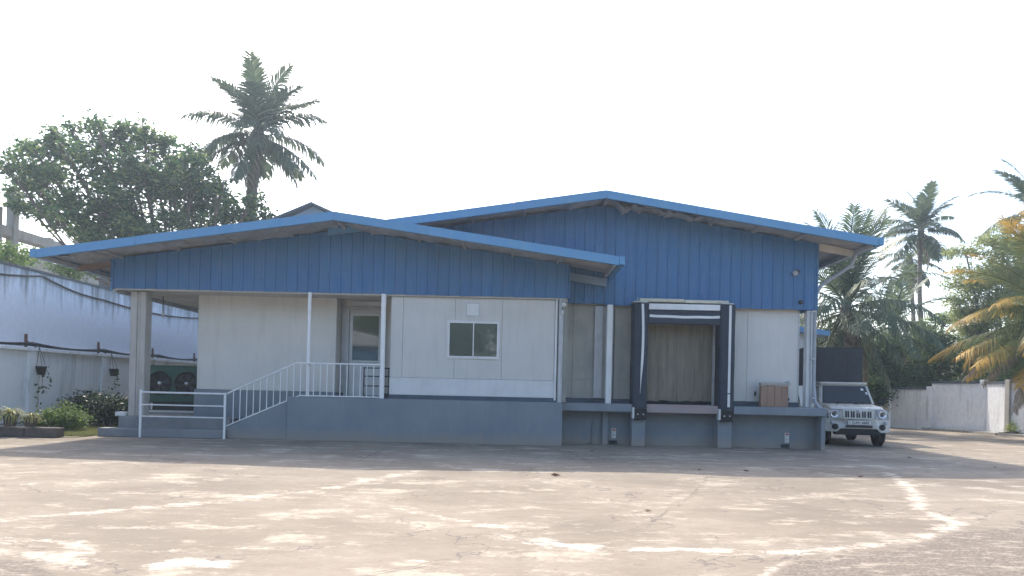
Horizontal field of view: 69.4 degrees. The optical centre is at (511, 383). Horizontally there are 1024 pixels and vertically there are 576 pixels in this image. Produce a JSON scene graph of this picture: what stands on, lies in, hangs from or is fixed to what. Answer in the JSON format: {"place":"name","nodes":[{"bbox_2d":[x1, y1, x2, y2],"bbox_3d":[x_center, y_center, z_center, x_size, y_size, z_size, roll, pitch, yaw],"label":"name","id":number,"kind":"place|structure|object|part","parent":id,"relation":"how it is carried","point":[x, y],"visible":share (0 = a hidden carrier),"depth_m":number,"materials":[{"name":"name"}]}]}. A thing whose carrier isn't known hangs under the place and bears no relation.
{"place":"outdoors","nodes":[
{"label":"outdoors","id":0,"kind":"place"},
{"bbox_2d":[39,422,117,435],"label":"grass","id":1,"kind":"structure","parent":0,"point":[90,430],"depth_m":20.44,"materials":[{"name":"green plant"}]},
{"bbox_2d":[0,427,1023,575],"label":"yard","id":2,"kind":"structure","parent":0,"point":[942,503],"depth_m":9.29,"materials":[{"name":"concrete"}]},
{"bbox_2d":[0,426,63,437],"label":"planter kerb","id":3,"kind":"structure","parent":2,"relation":"on","point":[37,432],"depth_m":18.76,"materials":[{"name":"grey concrete"}]},
{"bbox_2d":[0,406,24,425],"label":"potted spider plant","id":4,"kind":"object","parent":3,"relation":"on","point":[10,418],"visible":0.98,"depth_m":18.82,"materials":[{"name":"green plant"}]},
{"bbox_2d":[19,411,43,426],"bbox_3d":[-12.327,0.895,18.925,0.576,0.394,0.582,1,0,0],"label":"potted spider plant","id":5,"kind":"object","parent":3,"relation":"on","point":[31,419],"visible":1,"depth_m":18.84,"materials":[{"name":"green plant"}]},
{"bbox_2d":[0,345,196,426],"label":"boundary wall","id":6,"kind":"structure","parent":2,"relation":"on","point":[70,372],"depth_m":23.00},
{"bbox_2d":[24,334,36,347],"bbox_3d":[-14.275,-1.270,21.944,0.060,0.399,0.534,1,0,0],"label":"iron stub","id":7,"kind":"object","parent":6,"relation":"on","point":[25,337],"visible":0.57,"depth_m":21.68,"materials":[{"name":"metal"}]},
{"bbox_2d":[34,347,51,406],"bbox_3d":[-13.989,-0.141,22.017,0.292,1.926,0.574,1,0,17],"label":"hanging basket","id":8,"kind":"object","parent":6,"relation":"hanging from","point":[41,370],"visible":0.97,"depth_m":21.91,"materials":[{"name":"black plant"}]},
{"bbox_2d":[0,342,196,360],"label":"cable bundle","id":9,"kind":"object","parent":6,"relation":"on","point":[61,348],"visible":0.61,"depth_m":24.07,"materials":[{"name":"black rubber"}]},
{"bbox_2d":[109,353,119,387],"bbox_3d":[-13.943,-0.467,26.018,0.310,1.218,0.460,1,0,34],"label":"hanging basket","id":10,"kind":"object","parent":6,"relation":"hanging from","point":[113,372],"visible":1,"depth_m":25.92,"materials":[{"name":"black plant"}]},
{"bbox_2d":[0,260,198,361],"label":"boundary wall","id":11,"kind":"structure","parent":2,"relation":"on","point":[41,310],"depth_m":24.52,"materials":[{"name":"paint"}]},
{"bbox_2d":[0,273,197,318],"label":"cable","id":12,"kind":"object","parent":11,"relation":"attached to","point":[43,276],"depth_m":24.39,"materials":[{"name":"black rubber"}]},
{"bbox_2d":[138,389,223,436],"bbox_3d":[-8.793,0.803,19.654,2.236,1.270,0.064,1,0,0],"label":"step railing","id":13,"kind":"object","parent":2,"relation":"on","point":[140,409],"visible":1,"depth_m":19.64,"materials":[{"name":"white metal"}]},
{"bbox_2d":[270,202,330,218],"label":"gable building","id":14,"kind":"structure","parent":2,"relation":"on","point":[309,208],"depth_m":38.30,"materials":[{"name":"metal"}]},
{"bbox_2d":[223,362,379,438],"bbox_3d":[-5.617,0.464,19.722,4.090,2.093,0.196,1,0,0],"label":"stair railing","id":15,"kind":"object","parent":2,"relation":"on","point":[253,382],"visible":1,"depth_m":19.79,"materials":[{"name":"white metal"}]},
{"bbox_2d":[177,451,710,572],"bbox_3d":[-0.613,1.559,12.915,9.906,0.001,10.331,2,-1,-39],"label":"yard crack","id":16,"kind":"object","parent":2,"relation":"on","point":[449,558],"visible":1,"depth_m":8.95,"materials":[{"name":"grey concrete"}]},
{"bbox_2d":[29,190,883,450],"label":"warehouse","id":17,"kind":"structure","parent":2,"relation":"on","point":[461,326],"depth_m":20.28,"materials":[{"name":"beige paint"}]},
{"bbox_2d":[149,365,196,412],"bbox_3d":[-10.566,0.157,23.345,1.920,1.465,0.845,1,0,0],"label":"condenser unit","id":18,"kind":"object","parent":17,"relation":"on","point":[169,378],"visible":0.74,"depth_m":23.00,"materials":[{"name":"green paint"}]},
{"bbox_2d":[343,307,385,395],"bbox_3d":[-4.315,-0.937,21.651,1.190,2.620,0.090,1,0,0],"label":"door","id":19,"kind":"structure","parent":17,"relation":"in","point":[363,329],"depth_m":21.65,"materials":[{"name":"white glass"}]},
{"bbox_2d":[363,367,389,397],"bbox_3d":[-3.740,-0.036,20.580,0.800,0.852,0.060,1,0,0],"label":"metal rack","id":20,"kind":"object","parent":17,"relation":"on","point":[364,376],"visible":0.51,"depth_m":20.57,"materials":[{"name":"grey metal"}]},
{"bbox_2d":[446,320,499,359],"bbox_3d":[-1.048,-1.195,20.005,1.430,1.040,0.044,1,0,0],"label":"window","id":21,"kind":"structure","parent":17,"relation":"in","point":[466,339],"depth_m":20.00,"materials":[{"name":"white paint"}]},
{"bbox_2d":[587,422,593,442],"bbox_3d":[2.203,1.372,20.773,0.188,0.596,0.043,1,0,-14],"label":"drain pipe","id":22,"kind":"object","parent":17,"relation":"attached to","point":[592,432],"visible":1,"depth_m":20.78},
{"bbox_2d":[609,440,616,443],"bbox_3d":[2.845,1.628,20.785,0.220,0.100,0.086,1,0,0],"label":"drain outlet","id":23,"kind":"object","parent":17,"relation":"attached to","point":[612,441],"visible":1,"depth_m":20.75,"materials":[{"name":"metal"}]},
{"bbox_2d":[612,428,615,437],"bbox_3d":[2.866,1.388,20.821,0.116,0.270,0.013,1,0,0],"label":"notice label","id":24,"kind":"object","parent":17,"relation":"attached to","point":[613,432],"visible":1,"depth_m":20.82,"materials":[{"name":"white paper"}]},
{"bbox_2d":[629,297,735,410],"bbox_3d":[4.705,-0.825,20.505,2.812,3.055,0.577,1,0,0],"label":"dock shelter","id":25,"kind":"object","parent":17,"relation":"on","point":[720,315],"visible":0.98,"depth_m":20.26,"materials":[{"name":"black rubber"}]},
{"bbox_2d":[759,383,788,406],"bbox_3d":[7.330,0.305,20.697,0.790,0.674,0.185,1,0,0],"label":"cardboard box","id":26,"kind":"object","parent":17,"relation":"on","point":[771,395],"visible":0.91,"depth_m":20.62,"materials":[{"name":"brown cardboard"}]},
{"bbox_2d":[781,444,789,447],"bbox_3d":[7.687,1.737,20.785,0.220,0.100,0.086,1,0,0],"label":"drain outlet","id":27,"kind":"object","parent":17,"relation":"attached to","point":[785,445],"visible":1,"depth_m":20.75,"materials":[{"name":"metal"}]},
{"bbox_2d":[785,433,788,442],"bbox_3d":[7.743,1.514,20.821,0.116,0.270,0.013,1,0,0],"label":"notice label","id":28,"kind":"object","parent":17,"relation":"attached to","point":[786,437],"visible":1,"depth_m":20.82,"materials":[{"name":"white paper"}]},
{"bbox_2d":[792,270,799,275],"bbox_3d":[7.966,-3.120,20.756,0.205,0.173,0.135,1,0,0],"label":"wall lamp","id":29,"kind":"object","parent":17,"relation":"attached to","point":[796,272],"visible":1,"depth_m":20.69,"materials":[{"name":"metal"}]},
{"bbox_2d":[798,386,802,405],"bbox_3d":[8.730,0.367,22.419,0.190,0.630,0.040,1,0,0],"label":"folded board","id":30,"kind":"object","parent":17,"relation":"attached to","point":[800,391],"visible":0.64,"depth_m":22.40,"materials":[{"name":"white"}]},
{"bbox_2d":[792,326,829,402],"bbox_3d":[11.067,-0.331,32.005,3.616,4.603,4.000,1,0,0],"label":"canopy","id":31,"kind":"object","parent":2,"relation":"on","point":[821,333],"visible":0.07,"depth_m":30.20,"materials":[{"name":"metal"}]},
{"bbox_2d":[816,324,833,346],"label":"leafy tree","id":32,"kind":"object","parent":2,"relation":"on","point":[822,342],"visible":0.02,"depth_m":40.76,"materials":[{"name":"green plant"}]},
{"bbox_2d":[793,347,889,445],"bbox_3d":[10.847,0.329,24.649,2.268,3.171,5.253,1,0,10],"label":"pickup truck","id":33,"kind":"object","parent":2,"relation":"on","point":[844,397],"visible":0.79,"depth_m":23.63,"materials":[{"name":"white paint"}]},
{"bbox_3d":[9.994,0.321,24.219,0.108,0.487,0.855,1,0,10],"label":"side window","id":34,"kind":"part","parent":33,"relation":"part of","materials":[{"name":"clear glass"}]},
{"bbox_2d":[796,202,950,395],"bbox_3d":[15.432,-3.083,33.847,8.699,10.348,8.640,1,0,0],"label":"coconut palm","id":35,"kind":"object","parent":2,"relation":"on","point":[848,329],"visible":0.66,"depth_m":33.14,"materials":[{"name":"green plant"}]},
{"bbox_2d":[860,330,926,409],"bbox_3d":[19.382,-0.248,38.434,5.181,4.951,4.180,1,0,-22],"label":"leafy tree","id":36,"kind":"object","parent":2,"relation":"on","point":[896,375],"visible":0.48,"depth_m":37.76,"materials":[{"name":"green plant"}]},
{"bbox_2d":[836,264,957,382],"bbox_3d":[20.536,-1.987,39.957,5.972,8.456,5.542,1,0,0],"label":"coconut palm","id":37,"kind":"object","parent":2,"relation":"on","point":[890,294],"visible":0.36,"depth_m":39.37,"materials":[{"name":"green plant"}]},
{"bbox_2d":[878,252,945,337],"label":"coconut palm","id":38,"kind":"object","parent":2,"relation":"on","point":[896,267],"visible":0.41,"depth_m":57.90,"materials":[{"name":"green plant"}]},
{"bbox_2d":[899,309,956,370],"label":"leafy tree","id":39,"kind":"object","parent":2,"relation":"on","point":[928,319],"visible":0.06,"depth_m":43.18,"materials":[{"name":"green plant"}]},
{"bbox_2d":[903,326,964,387],"bbox_3d":[22.550,-0.467,40.715,4.048,5.572,4.570,1,0,0],"label":"leafy tree","id":40,"kind":"object","parent":2,"relation":"on","point":[931,372],"visible":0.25,"depth_m":39.72,"materials":[{"name":"green plant"}]},
{"bbox_2d":[875,380,1023,436],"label":"boundary wall","id":41,"kind":"structure","parent":2,"relation":"on","point":[976,407],"depth_m":34.12,"materials":[{"name":"paint"}]},
{"bbox_2d":[921,333,1023,380],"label":"leafy tree","id":42,"kind":"object","parent":2,"relation":"on","point":[955,367],"visible":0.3,"depth_m":38.57,"materials":[{"name":"green plant"}]},
{"bbox_2d":[927,203,1023,414],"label":"yellowing palm","id":43,"kind":"object","parent":2,"relation":"on","point":[1002,354],"visible":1,"depth_m":26.80,"materials":[{"name":"yellow plant"}]},
{"bbox_2d":[937,313,1014,368],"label":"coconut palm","id":44,"kind":"object","parent":2,"relation":"on","point":[966,332],"visible":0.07,"depth_m":40.70,"materials":[{"name":"green plant"}]},
{"bbox_2d":[930,222,1023,370],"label":"feathery tree","id":45,"kind":"object","parent":2,"relation":"on","point":[995,242],"visible":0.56,"depth_m":39.77,"materials":[{"name":"green plant"}]},
{"bbox_2d":[966,159,1023,265],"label":"coconut palm","id":46,"kind":"object","parent":2,"relation":"on","point":[1016,184],"visible":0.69,"depth_m":44.29,"materials":[{"name":"green plant"}]},
{"bbox_2d":[998,420,1022,433],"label":"flower bed","id":47,"kind":"object","parent":2,"relation":"on","point":[1008,427],"visible":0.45,"depth_m":31.09,"materials":[{"name":"green plant"}]},
{"bbox_2d":[0,0,1023,377],"label":"sky","id":48,"kind":"structure","parent":0,"point":[782,110],"materials":[{"name":"white"}]},
{"label":"ground","id":49,"kind":"structure","parent":0,"visible":0},
{"bbox_2d":[0,239,98,284],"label":"creeper","id":50,"kind":"object","parent":49,"relation":"on","point":[10,255],"visible":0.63,"depth_m":25.93,"materials":[{"name":"green plant"}]},
{"bbox_2d":[0,192,109,287],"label":"concrete frame building","id":51,"kind":"structure","parent":49,"relation":"on","point":[11,231],"depth_m":41.16,"materials":[{"name":"stone"}]},
{"bbox_2d":[0,107,278,286],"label":"spreading tree","id":52,"kind":"object","parent":49,"relation":"on","point":[119,211],"visible":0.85,"depth_m":37.15,"materials":[{"name":"green plant"}]},
{"bbox_2d":[180,49,329,215],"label":"coconut palm","id":53,"kind":"object","parent":49,"relation":"on","point":[261,110],"visible":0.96,"depth_m":41.37,"materials":[{"name":"green plant"}]},
{"bbox_2d":[879,180,965,320],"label":"coconut palm","id":54,"kind":"object","parent":49,"relation":"on","point":[928,245],"visible":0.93,"depth_m":51.68,"materials":[{"name":"green plant"}]},
{"bbox_2d":[858,306,1010,380],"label":"distant tree","id":55,"kind":"object","parent":49,"relation":"on","point":[905,332],"depth_m":63.70,"materials":[{"name":"green plant"}]},
{"label":"lawn","id":56,"kind":"structure","parent":0,"visible":0},
{"bbox_2d":[14,399,97,429],"bbox_3d":[-12.754,0.901,20.950,1.843,0.936,1.880,1,0,0],"label":"shrub","id":57,"kind":"object","parent":56,"relation":"on","point":[68,417],"visible":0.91,"depth_m":20.57,"materials":[{"name":"green plant"}]},
{"bbox_2d":[51,387,128,426],"bbox_3d":[-12.883,0.722,23.369,2.733,1.326,2.462,1,0,32],"label":"dark shrub","id":58,"kind":"object","parent":56,"relation":"on","point":[109,406],"visible":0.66,"depth_m":22.91,"materials":[{"name":"green plant"}]}
]}

